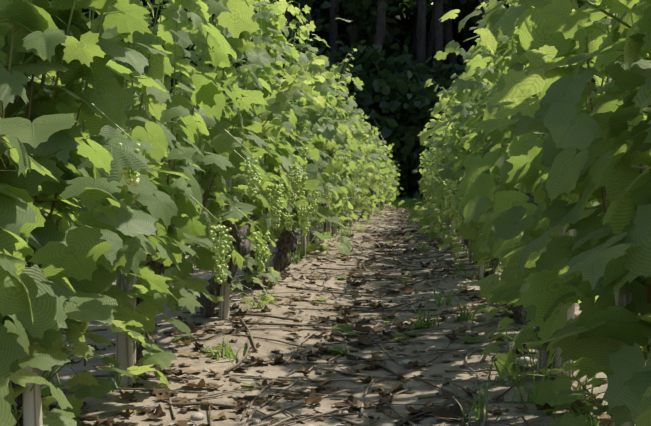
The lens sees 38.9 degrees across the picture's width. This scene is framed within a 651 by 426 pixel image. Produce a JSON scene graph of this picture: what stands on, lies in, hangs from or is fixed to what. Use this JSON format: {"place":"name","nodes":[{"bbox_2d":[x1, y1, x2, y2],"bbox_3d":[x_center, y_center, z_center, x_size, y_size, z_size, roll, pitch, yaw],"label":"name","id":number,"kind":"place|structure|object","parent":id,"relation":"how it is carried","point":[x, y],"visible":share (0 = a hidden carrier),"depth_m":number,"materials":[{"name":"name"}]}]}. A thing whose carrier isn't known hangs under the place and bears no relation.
{"place":"outdoors","nodes":[
{"label":"outdoors","id":0,"kind":"place"},
{"bbox_2d":[0,0,650,425],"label":"vine shoots","id":1,"kind":"object","parent":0,"point":[48,374],"visible":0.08,"depth_m":2.83,"materials":[{"name":"green plant"}]},
{"bbox_2d":[40,197,634,425],"bbox_3d":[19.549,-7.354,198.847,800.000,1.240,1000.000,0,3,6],"label":"ground","id":2,"kind":"structure","parent":0,"point":[112,401],"depth_m":3.89,"materials":[{"name":"soil"}]},
{"bbox_2d":[0,87,385,386],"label":"trellis posts","id":3,"kind":"object","parent":2,"relation":"on","point":[125,353],"visible":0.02,"depth_m":3.31,"materials":[{"name":"grey wood"}]},
{"bbox_2d":[118,143,462,283],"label":"grape bunches","id":4,"kind":"object","parent":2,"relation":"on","point":[254,182],"visible":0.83,"depth_m":4.46,"materials":[{"name":"green food"}]},
{"bbox_2d":[50,207,537,425],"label":"twigs","id":5,"kind":"object","parent":2,"relation":"on","point":[299,379],"visible":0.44,"depth_m":3.92,"materials":[{"name":"brown wood"}]},
{"bbox_2d":[30,0,611,201],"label":"woodland trees","id":6,"kind":"object","parent":2,"relation":"on","point":[395,100],"depth_m":49.43,"materials":[{"name":"plant"}]},
{"bbox_2d":[0,0,650,425],"bbox_3d":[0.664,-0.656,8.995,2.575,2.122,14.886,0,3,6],"label":"vine leaves","id":7,"kind":"object","parent":2,"relation":"on","point":[554,148],"visible":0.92,"depth_m":2.50,"materials":[{"name":"green plant"}]},
{"bbox_2d":[41,207,610,425],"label":"dead leaves","id":8,"kind":"object","parent":2,"relation":"on","point":[442,412],"visible":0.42,"depth_m":3.89,"materials":[{"name":"brown plant"}]},
{"bbox_2d":[22,177,633,425],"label":"vine stakes","id":9,"kind":"object","parent":2,"relation":"on","point":[32,409],"visible":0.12,"depth_m":3.36,"materials":[{"name":"grey wood"}]},
{"bbox_2d":[71,213,587,425],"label":"pebbles","id":10,"kind":"object","parent":2,"relation":"on","point":[197,416],"visible":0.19,"depth_m":3.74,"materials":[{"name":"beige stone"}]},
{"bbox_2d":[8,187,650,425],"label":"vine trunks","id":11,"kind":"object","parent":2,"relation":"on","point":[286,242],"visible":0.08,"depth_m":4.71,"materials":[{"name":"brown wood"}]},
{"bbox_2d":[73,91,593,202],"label":"vine leaves","id":12,"kind":"object","parent":2,"relation":"on","point":[392,188],"visible":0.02,"depth_m":26.81,"materials":[{"name":"green plant"}]},
{"bbox_2d":[41,206,632,425],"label":"grass tufts","id":13,"kind":"object","parent":2,"relation":"on","point":[534,393],"visible":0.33,"depth_m":3.54,"materials":[{"name":"green plant"}]},
{"bbox_2d":[81,209,594,425],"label":"leaf litter chips","id":14,"kind":"object","parent":2,"relation":"on","point":[465,409],"visible":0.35,"depth_m":3.47,"materials":[{"name":"brown plant"}]},
{"bbox_2d":[169,208,537,384],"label":"fallen leaves","id":15,"kind":"object","parent":2,"relation":"on","point":[338,350],"visible":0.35,"depth_m":4.30,"materials":[{"name":"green plant"}]},
{"bbox_2d":[468,82,647,376],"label":"trellis posts","id":16,"kind":"object","parent":2,"relation":"on","point":[571,312],"visible":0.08,"depth_m":3.22,"materials":[{"name":"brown wood"}]},
{"bbox_2d":[381,197,425,207],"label":"headland grass","id":17,"kind":"structure","parent":0,"point":[410,203],"depth_m":37.14,"materials":[{"name":"green plant"}]}
]}

